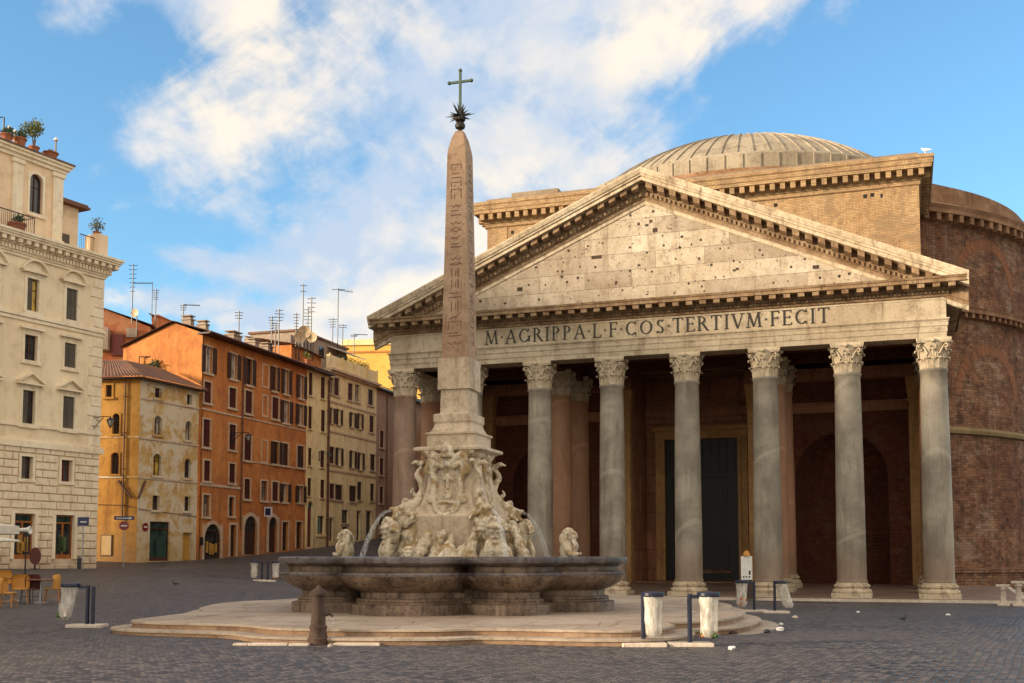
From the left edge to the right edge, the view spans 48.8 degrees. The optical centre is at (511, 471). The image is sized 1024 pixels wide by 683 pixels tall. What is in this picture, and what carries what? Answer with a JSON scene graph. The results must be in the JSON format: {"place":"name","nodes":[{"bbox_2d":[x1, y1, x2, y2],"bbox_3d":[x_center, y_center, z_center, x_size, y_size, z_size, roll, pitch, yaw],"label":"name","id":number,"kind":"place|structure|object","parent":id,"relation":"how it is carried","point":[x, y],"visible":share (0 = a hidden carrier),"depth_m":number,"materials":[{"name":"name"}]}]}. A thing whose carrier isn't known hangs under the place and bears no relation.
{"place":"outdoors","nodes":[
{"label":"outdoors","id":0,"kind":"place"},
{"bbox_2d":[0,537,1023,682],"bbox_3d":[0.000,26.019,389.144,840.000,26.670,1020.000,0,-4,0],"label":"ground","id":1,"kind":"structure","parent":0,"point":[836,642],"depth_m":20.38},
{"bbox_2d":[0,577,16,607],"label":"cafe chair","id":2,"kind":"object","parent":1,"relation":"on","point":[4,584],"visible":1,"depth_m":33.68,"materials":[{"name":"orange wicker"}]},
{"bbox_2d":[0,523,19,534],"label":"parasol","id":3,"kind":"object","parent":1,"relation":"on","point":[6,529],"visible":1,"depth_m":49.75,"materials":[{"name":"beige fabric"}]},
{"bbox_2d":[11,574,29,602],"bbox_3d":[-15.610,3.734,35.885,0.570,0.902,0.497,2,-5,-21],"label":"cafe chair","id":4,"kind":"object","parent":1,"relation":"on","point":[17,581],"visible":0.96,"depth_m":36.04,"materials":[{"name":"orange wicker"}]},
{"bbox_2d":[20,526,31,573],"bbox_3d":[-22.486,3.706,51.868,0.720,2.385,0.440,0,-4,0],"label":"patio heater","id":5,"kind":"object","parent":1,"relation":"on","point":[28,530],"visible":0.74,"depth_m":51.85,"materials":[{"name":"black metal"}]},
{"bbox_2d":[20,574,41,602],"bbox_3d":[-15.302,3.746,35.985,0.570,0.902,0.497,-1,-4,13],"label":"cafe chair","id":6,"kind":"object","parent":1,"relation":"on","point":[34,585],"visible":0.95,"depth_m":36.17,"materials":[{"name":"brown wood"}]},
{"bbox_2d":[29,547,40,568],"bbox_3d":[-27.387,4.998,64.893,0.660,1.250,0.300,0,-4,0],"label":"menu stand","id":7,"kind":"object","parent":1,"relation":"on","point":[35,555],"visible":0.96,"depth_m":64.87,"materials":[{"name":"red"}]},
{"bbox_2d":[43,574,60,602],"bbox_3d":[-14.776,3.770,36.334,0.497,0.902,0.570,1,-4,-14],"label":"cafe chair","id":8,"kind":"object","parent":1,"relation":"on","point":[56,583],"visible":0.96,"depth_m":36.17,"materials":[{"name":"orange wicker"}]},
{"bbox_2d":[0,137,124,568],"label":"palazzo","id":9,"kind":"structure","parent":1,"relation":"on","point":[53,276],"depth_m":67.44,"materials":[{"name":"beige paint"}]},
{"bbox_2d":[0,250,9,307],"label":"window","id":10,"kind":"structure","parent":9,"relation":"in","point":[4,261],"depth_m":64.39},
{"bbox_2d":[0,125,16,140],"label":"potted shrub","id":11,"kind":"object","parent":9,"relation":"on","point":[7,134],"visible":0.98,"depth_m":66.80,"materials":[{"name":"green plant"}]},
{"bbox_2d":[8,214,25,229],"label":"potted flowers","id":12,"kind":"object","parent":9,"relation":"on","point":[17,222],"visible":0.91,"depth_m":66.32,"materials":[{"name":"ceramic"}]},
{"bbox_2d":[12,128,27,145],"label":"potted shrub","id":13,"kind":"object","parent":9,"relation":"on","point":[21,138],"visible":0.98,"depth_m":67.62,"materials":[{"name":"ceramic"}]},
{"bbox_2d":[9,509,38,558],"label":"window","id":14,"kind":"structure","parent":9,"relation":"in","point":[17,549],"depth_m":65.26,"materials":[{"name":"stone"}]},
{"bbox_2d":[17,453,35,482],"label":"window","id":15,"kind":"structure","parent":9,"relation":"in","point":[23,462],"depth_m":65.53,"materials":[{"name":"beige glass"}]},
{"bbox_2d":[16,372,45,428],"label":"window","id":16,"kind":"structure","parent":9,"relation":"in","point":[31,382],"depth_m":65.82,"materials":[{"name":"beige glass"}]},
{"bbox_2d":[18,117,44,150],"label":"potted tree","id":17,"kind":"object","parent":9,"relation":"on","point":[36,127],"visible":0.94,"depth_m":68.88,"materials":[{"name":"green plant"}]},
{"bbox_2d":[20,325,45,365],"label":"window","id":18,"kind":"structure","parent":9,"relation":"in","point":[28,342],"depth_m":66.16,"materials":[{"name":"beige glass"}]},
{"bbox_2d":[20,259,50,316],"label":"window","id":19,"kind":"structure","parent":9,"relation":"in","point":[36,269],"depth_m":66.39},
{"bbox_2d":[26,171,45,219],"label":"window","id":20,"kind":"structure","parent":9,"relation":"in","point":[35,179],"depth_m":68.88,"materials":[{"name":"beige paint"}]},
{"bbox_2d":[50,511,77,558],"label":"window","id":21,"kind":"structure","parent":9,"relation":"in","point":[61,540],"depth_m":67.85,"materials":[{"name":"stone"}]},
{"bbox_2d":[58,457,74,484],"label":"window","id":22,"kind":"structure","parent":9,"relation":"in","point":[63,465],"depth_m":68.18,"materials":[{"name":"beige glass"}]},
{"bbox_2d":[57,379,84,433],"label":"window","id":23,"kind":"structure","parent":9,"relation":"in","point":[70,388],"depth_m":68.36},
{"bbox_2d":[60,333,83,372],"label":"window","id":24,"kind":"structure","parent":9,"relation":"in","point":[68,350],"depth_m":68.60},
{"bbox_2d":[59,270,87,325],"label":"window","id":25,"kind":"structure","parent":9,"relation":"in","point":[73,279],"depth_m":68.88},
{"bbox_2d":[88,217,105,233],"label":"potted shrub","id":26,"kind":"object","parent":9,"relation":"on","point":[95,224],"visible":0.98,"depth_m":71.02,"materials":[{"name":"green plant"}]},
{"bbox_2d":[56,583,108,627],"bbox_3d":[-10.114,3.197,26.534,1.134,1.155,0.520,0,-4,0],"label":"waste bin","id":27,"kind":"object","parent":1,"relation":"on","point":[64,610],"visible":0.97,"depth_m":26.47,"materials":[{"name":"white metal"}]},
{"bbox_2d":[77,517,88,568],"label":"road sign","id":28,"kind":"object","parent":1,"relation":"on","point":[83,521],"visible":0.9,"depth_m":67.83,"materials":[{"name":"metal"}]},
{"bbox_2d":[114,516,133,566],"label":"road sign","id":29,"kind":"object","parent":1,"relation":"on","point":[124,525],"visible":0.98,"depth_m":73.28,"materials":[{"name":"metal"}]},
{"bbox_2d":[101,308,155,376],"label":"red brown house","id":30,"kind":"structure","parent":1,"relation":"on","point":[119,329],"depth_m":114.14,"materials":[{"name":"paint"}]},
{"bbox_2d":[129,264,152,323],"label":"roof aerial","id":31,"kind":"object","parent":30,"relation":"on","point":[132,278],"visible":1,"depth_m":113.69,"materials":[{"name":"black metal"}]},
{"bbox_2d":[96,360,208,562],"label":"corner house","id":32,"kind":"structure","parent":1,"relation":"on","point":[148,466],"depth_m":81.45,"materials":[{"name":"yellow paint"}]},
{"bbox_2d":[100,535,111,555],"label":"notice board","id":33,"kind":"object","parent":32,"relation":"attached to","point":[106,546],"visible":1,"depth_m":79.99,"materials":[{"name":"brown wood"}]},
{"bbox_2d":[102,383,113,399],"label":"window","id":34,"kind":"structure","parent":32,"relation":"in","point":[110,386],"depth_m":80.87,"materials":[{"name":"paint"}]},
{"bbox_2d":[108,451,120,475],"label":"window","id":35,"kind":"structure","parent":32,"relation":"in","point":[115,455],"depth_m":80.61,"materials":[{"name":"paint"}]},
{"bbox_2d":[109,412,120,435],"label":"window","id":36,"kind":"structure","parent":32,"relation":"in","point":[117,416],"depth_m":80.81,"materials":[{"name":"paint"}]},
{"bbox_2d":[150,494,161,512],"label":"window","id":37,"kind":"structure","parent":32,"relation":"in","point":[153,498],"depth_m":82.00,"materials":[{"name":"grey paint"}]},
{"bbox_2d":[150,452,163,477],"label":"window","id":38,"kind":"structure","parent":32,"relation":"in","point":[156,457],"depth_m":82.24,"materials":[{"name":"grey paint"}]},
{"bbox_2d":[152,414,163,437],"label":"window","id":39,"kind":"structure","parent":32,"relation":"in","point":[157,418],"depth_m":82.45,"materials":[{"name":"grey paint"}]},
{"bbox_2d":[153,385,163,400],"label":"window","id":40,"kind":"structure","parent":32,"relation":"in","point":[155,391],"depth_m":82.45,"materials":[{"name":"grey paint"}]},
{"bbox_2d":[147,518,171,560],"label":"door","id":41,"kind":"structure","parent":32,"relation":"in","point":[157,532],"depth_m":82.20,"materials":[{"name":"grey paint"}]},
{"bbox_2d":[180,531,193,560],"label":"door","id":42,"kind":"structure","parent":32,"relation":"in","point":[184,555],"depth_m":85.02,"materials":[{"name":"yellow paint"}]},
{"bbox_2d":[182,457,192,480],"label":"window","id":43,"kind":"structure","parent":32,"relation":"in","point":[186,461],"depth_m":85.39,"materials":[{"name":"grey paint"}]},
{"bbox_2d":[182,495,192,512],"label":"window","id":44,"kind":"structure","parent":32,"relation":"in","point":[185,499],"depth_m":85.20,"materials":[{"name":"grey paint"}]},
{"bbox_2d":[183,419,193,442],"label":"window","id":45,"kind":"structure","parent":32,"relation":"in","point":[187,423],"depth_m":85.56,"materials":[{"name":"grey paint"}]},
{"bbox_2d":[149,313,170,329],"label":"dark brick house","id":46,"kind":"structure","parent":1,"relation":"on","point":[161,320],"depth_m":119.66,"materials":[{"name":"orange paint"}]},
{"bbox_2d":[119,315,315,559],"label":"orange house","id":47,"kind":"structure","parent":1,"relation":"on","point":[257,392],"depth_m":92.56,"materials":[{"name":"paint"}]},
{"bbox_2d":[201,417,211,449],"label":"window","id":48,"kind":"structure","parent":47,"relation":"in","point":[205,423],"depth_m":87.81,"materials":[{"name":"orange paint"}]},
{"bbox_2d":[201,493,211,518],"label":"window","id":49,"kind":"structure","parent":47,"relation":"in","point":[204,495],"depth_m":87.63,"materials":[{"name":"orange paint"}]},
{"bbox_2d":[202,458,212,483],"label":"window","id":50,"kind":"structure","parent":47,"relation":"in","point":[205,463],"depth_m":87.71,"materials":[{"name":"orange paint"}]},
{"bbox_2d":[202,379,213,405],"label":"window","id":51,"kind":"structure","parent":47,"relation":"in","point":[206,395],"depth_m":88.08,"materials":[{"name":"orange paint"}]},
{"bbox_2d":[201,344,216,376],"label":"window","id":52,"kind":"structure","parent":47,"relation":"in","point":[205,366],"depth_m":88.51,"materials":[{"name":"orange paint"}]},
{"bbox_2d":[202,521,222,559],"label":"door","id":53,"kind":"structure","parent":47,"relation":"in","point":[212,531],"depth_m":88.36,"materials":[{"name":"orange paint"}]},
{"bbox_2d":[227,495,235,517],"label":"window","id":54,"kind":"structure","parent":47,"relation":"in","point":[229,496],"depth_m":91.13,"materials":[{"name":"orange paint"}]},
{"bbox_2d":[227,422,237,452],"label":"window","id":55,"kind":"structure","parent":47,"relation":"in","point":[231,446],"depth_m":91.27,"materials":[{"name":"orange paint"}]},
{"bbox_2d":[228,462,236,485],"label":"window","id":56,"kind":"structure","parent":47,"relation":"in","point":[231,465],"depth_m":91.14,"materials":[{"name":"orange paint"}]},
{"bbox_2d":[228,385,237,410],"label":"window","id":57,"kind":"structure","parent":47,"relation":"in","point":[231,392],"depth_m":91.46,"materials":[{"name":"orange paint"}]},
{"bbox_2d":[228,522,237,556],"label":"door","id":58,"kind":"structure","parent":47,"relation":"in","point":[231,525],"depth_m":91.30,"materials":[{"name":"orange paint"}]},
{"bbox_2d":[228,351,241,381],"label":"window","id":59,"kind":"structure","parent":47,"relation":"in","point":[231,358],"depth_m":92.08,"materials":[{"name":"orange paint"}]},
{"bbox_2d":[243,477,251,501],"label":"window","id":60,"kind":"structure","parent":47,"relation":"in","point":[246,480],"depth_m":93.30,"materials":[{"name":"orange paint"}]},
{"bbox_2d":[243,435,252,462],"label":"window","id":61,"kind":"structure","parent":47,"relation":"in","point":[246,445],"depth_m":93.49,"materials":[{"name":"orange paint"}]},
{"bbox_2d":[244,388,253,416],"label":"window","id":62,"kind":"structure","parent":47,"relation":"in","point":[247,395],"depth_m":93.83,"materials":[{"name":"orange paint"}]},
{"bbox_2d":[244,356,256,387],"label":"window","id":63,"kind":"structure","parent":47,"relation":"in","point":[247,362],"depth_m":94.36,"materials":[{"name":"beige paint"}]},
{"bbox_2d":[242,512,259,554],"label":"door","id":64,"kind":"structure","parent":47,"relation":"in","point":[250,522],"depth_m":93.87,"materials":[{"name":"orange paint"}]},
{"bbox_2d":[260,479,268,502],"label":"window","id":65,"kind":"structure","parent":47,"relation":"in","point":[262,481],"depth_m":96.10,"materials":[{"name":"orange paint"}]},
{"bbox_2d":[266,514,278,551],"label":"door","id":66,"kind":"structure","parent":47,"relation":"in","point":[273,521],"depth_m":97.47,"materials":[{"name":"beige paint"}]},
{"bbox_2d":[271,365,279,393],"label":"window","id":67,"kind":"structure","parent":47,"relation":"in","point":[277,391],"depth_m":98.33,"materials":[{"name":"orange paint"}]},
{"bbox_2d":[271,480,279,502],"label":"window","id":68,"kind":"structure","parent":47,"relation":"in","point":[274,484],"depth_m":97.71,"materials":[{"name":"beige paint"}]},
{"bbox_2d":[271,395,280,421],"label":"window","id":69,"kind":"structure","parent":47,"relation":"in","point":[275,412],"depth_m":98.15,"materials":[{"name":"orange paint"}]},
{"bbox_2d":[271,440,282,466],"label":"window","id":70,"kind":"structure","parent":47,"relation":"in","point":[273,443],"depth_m":98.35,"materials":[{"name":"orange paint"}]},
{"bbox_2d":[281,520,288,549],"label":"door","id":71,"kind":"structure","parent":47,"relation":"in","point":[283,523],"depth_m":99.44,"materials":[{"name":"orange paint"}]},
{"bbox_2d":[280,482,290,503],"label":"window","id":72,"kind":"structure","parent":47,"relation":"in","point":[282,485],"depth_m":99.71,"materials":[{"name":"beige paint"}]},
{"bbox_2d":[282,441,289,467],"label":"window","id":73,"kind":"structure","parent":47,"relation":"in","point":[285,446],"depth_m":99.73,"materials":[{"name":"beige paint"}]},
{"bbox_2d":[282,368,291,396],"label":"window","id":74,"kind":"structure","parent":47,"relation":"in","point":[284,373],"depth_m":100.36,"materials":[{"name":"beige paint"}]},
{"bbox_2d":[281,399,292,425],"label":"window","id":75,"kind":"structure","parent":47,"relation":"in","point":[283,402],"depth_m":100.22,"materials":[{"name":"beige paint"}]},
{"bbox_2d":[295,520,302,548],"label":"door","id":76,"kind":"structure","parent":47,"relation":"in","point":[297,523],"depth_m":101.82,"materials":[{"name":"orange paint"}]},
{"bbox_2d":[296,444,305,469],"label":"window","id":77,"kind":"structure","parent":47,"relation":"in","point":[299,449],"depth_m":102.22,"materials":[{"name":"beige paint"}]},
{"bbox_2d":[296,402,306,427],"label":"window","id":78,"kind":"structure","parent":47,"relation":"in","point":[298,407],"depth_m":102.82,"materials":[{"name":"beige paint"}]},
{"bbox_2d":[296,484,306,504],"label":"window","id":79,"kind":"structure","parent":47,"relation":"in","point":[298,487],"depth_m":102.40,"materials":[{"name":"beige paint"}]},
{"bbox_2d":[297,373,306,400],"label":"window","id":80,"kind":"structure","parent":47,"relation":"in","point":[299,378],"depth_m":103.02,"materials":[{"name":"beige paint"}]},
{"bbox_2d":[250,561,262,580],"bbox_3d":[-12.802,5.121,57.434,1.045,1.155,0.520,0,-4,0],"label":"waste bin","id":81,"kind":"object","parent":1,"relation":"on","point":[255,568],"visible":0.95,"depth_m":57.38,"materials":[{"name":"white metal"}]},
{"bbox_2d":[258,561,279,581],"bbox_3d":[-12.220,5.103,56.984,1.045,1.155,0.520,0,-4,0],"label":"waste bin","id":82,"kind":"object","parent":1,"relation":"on","point":[275,574],"visible":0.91,"depth_m":56.87,"materials":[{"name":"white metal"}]},
{"bbox_2d":[244,336,335,548],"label":"narrow cream house","id":83,"kind":"structure","parent":1,"relation":"on","point":[316,482],"depth_m":105.42,"materials":[{"name":"paint"}]},
{"bbox_2d":[294,332,305,360],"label":"satellite dish","id":84,"kind":"object","parent":83,"relation":"attached to","point":[299,337],"visible":0.96,"depth_m":105.26,"materials":[{"name":"beige metal"}]},
{"bbox_2d":[305,498,314,546],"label":"door","id":85,"kind":"structure","parent":83,"relation":"in","point":[310,503],"depth_m":103.96,"materials":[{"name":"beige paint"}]},
{"bbox_2d":[316,514,325,536],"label":"window","id":86,"kind":"structure","parent":83,"relation":"in","point":[318,516],"depth_m":105.96,"materials":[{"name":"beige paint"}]},
{"bbox_2d":[320,376,326,400],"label":"window","id":87,"kind":"structure","parent":83,"relation":"in","point":[322,380],"depth_m":106.84,"materials":[{"name":"beige paint"}]},
{"bbox_2d":[320,409,326,433],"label":"window","id":88,"kind":"structure","parent":83,"relation":"in","point":[323,413],"depth_m":106.71,"materials":[{"name":"beige paint"}]},
{"bbox_2d":[233,642,379,646],"bbox_3d":[-3.905,3.321,21.399,2.800,0.130,0.500,0,-4,0],"label":"stone edging","id":89,"kind":"object","parent":1,"relation":"on","point":[308,644],"visible":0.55,"depth_m":21.41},
{"bbox_2d":[244,329,381,546],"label":"building","id":90,"kind":"structure","parent":1,"relation":"on","point":[352,441],"depth_m":112.50,"materials":[{"name":"beige paint"}]},
{"bbox_2d":[333,376,340,397],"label":"window","id":91,"kind":"structure","parent":90,"relation":"in","point":[337,381],"depth_m":109.67,"materials":[{"name":"beige paint"}]},
{"bbox_2d":[335,483,343,501],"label":"window","id":92,"kind":"structure","parent":90,"relation":"in","point":[338,488],"depth_m":109.62,"materials":[{"name":"beige paint"}]},
{"bbox_2d":[336,447,343,466],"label":"window","id":93,"kind":"structure","parent":90,"relation":"in","point":[337,448],"depth_m":110.04,"materials":[{"name":"beige paint"}]},
{"bbox_2d":[348,485,357,503],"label":"window","id":94,"kind":"structure","parent":90,"relation":"in","point":[352,489],"depth_m":112.60,"materials":[{"name":"beige paint"}]},
{"bbox_2d":[365,510,372,539],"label":"door","id":95,"kind":"structure","parent":90,"relation":"in","point":[367,512],"depth_m":116.20,"materials":[{"name":"beige paint"}]},
{"bbox_2d":[307,585,333,644],"bbox_3d":[-3.713,2.783,21.728,0.442,1.184,0.407,-4,-6,45],"label":"drinking fountain","id":96,"kind":"object","parent":1,"relation":"on","point":[318,629],"visible":0.97,"depth_m":21.62,"materials":[{"name":"brown metal"}]},
{"bbox_2d":[340,339,420,400],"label":"yellow house","id":97,"kind":"structure","parent":1,"relation":"on","point":[378,360],"depth_m":151.00,"materials":[{"name":"paint"}]},
{"bbox_2d":[375,386,420,537],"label":"pink house","id":98,"kind":"structure","parent":1,"relation":"on","point":[384,438],"depth_m":120.24,"materials":[{"name":"brown paint"}]},
{"bbox_2d":[110,595,777,646],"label":"stone platform","id":99,"kind":"structure","parent":1,"relation":"on","point":[269,621],"depth_m":23.80,"materials":[{"name":"stone"}]},
{"bbox_2d":[278,412,627,616],"bbox_3d":[-1.600,1.092,31.005,9.149,5.296,9.149,0,-4,-5],"label":"fountain","id":100,"kind":"object","parent":99,"relation":"on","point":[456,537],"visible":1,"depth_m":28.68,"materials":[{"name":"grey stone"}]},
{"bbox_2d":[438,68,479,414],"bbox_3d":[-1.460,-6.465,31.571,0.940,9.856,0.940,-1,-4,17],"label":"obelisk","id":101,"kind":"object","parent":100,"relation":"on","point":[458,375],"visible":1,"depth_m":31.19,"materials":[{"name":"stone"}]},
{"bbox_2d":[622,591,666,646],"bbox_3d":[2.490,2.854,21.434,0.840,1.155,0.520,0,-4,0],"label":"waste bin","id":102,"kind":"object","parent":1,"relation":"on","point":[647,619],"visible":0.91,"depth_m":21.33,"materials":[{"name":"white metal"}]},
{"bbox_2d":[666,591,719,646],"bbox_3d":[3.461,2.862,21.484,1.005,1.155,0.520,0,-4,0],"label":"waste bin","id":103,"kind":"object","parent":1,"relation":"on","point":[708,601],"visible":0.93,"depth_m":21.38,"materials":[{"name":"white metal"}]},
{"bbox_2d":[367,132,1023,603],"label":"temple","id":104,"kind":"structure","parent":1,"relation":"on","point":[795,362],"depth_m":71.64,"materials":[{"name":"stone"}]},
{"bbox_2d":[666,438,738,580],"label":"bronze door","id":105,"kind":"structure","parent":104,"relation":"in","point":[719,466],"depth_m":83.47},
{"bbox_2d":[741,551,752,597],"bbox_3d":[12.934,5.679,62.250,0.720,2.603,0.600,-1,-5,19],"label":"info panel","id":106,"kind":"object","parent":104,"relation":"on","point":[746,566],"visible":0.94,"depth_m":62.17,"materials":[{"name":"white metal"}]},
{"bbox_2d":[735,580,764,611],"bbox_3d":[7.763,4.110,36.684,1.045,1.155,0.520,0,-4,0],"label":"waste bin","id":107,"kind":"object","parent":1,"relation":"on","point":[743,591],"visible":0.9,"depth_m":36.60,"materials":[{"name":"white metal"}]},
{"bbox_2d":[760,580,792,612],"bbox_3d":[8.467,4.061,36.034,1.017,1.155,0.520,0,-4,0],"label":"waste bin","id":108,"kind":"object","parent":1,"relation":"on","point":[783,584],"visible":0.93,"depth_m":35.97,"materials":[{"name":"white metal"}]},
{"bbox_2d":[996,584,1009,605],"bbox_3d":[24.358,6.187,56.035,0.640,1.140,0.560,-1,-5,19],"label":"stone post","id":109,"kind":"object","parent":1,"relation":"on","point":[1003,589],"visible":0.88,"depth_m":55.91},
{"bbox_2d":[1011,581,1023,605],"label":"stone post","id":110,"kind":"object","parent":1,"relation":"on","point":[1018,585],"visible":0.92,"depth_m":55.37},
{"bbox_2d":[0,0,1023,344],"label":"sky","id":111,"kind":"structure","parent":0,"point":[242,155],"materials":[{"name":"blue"}]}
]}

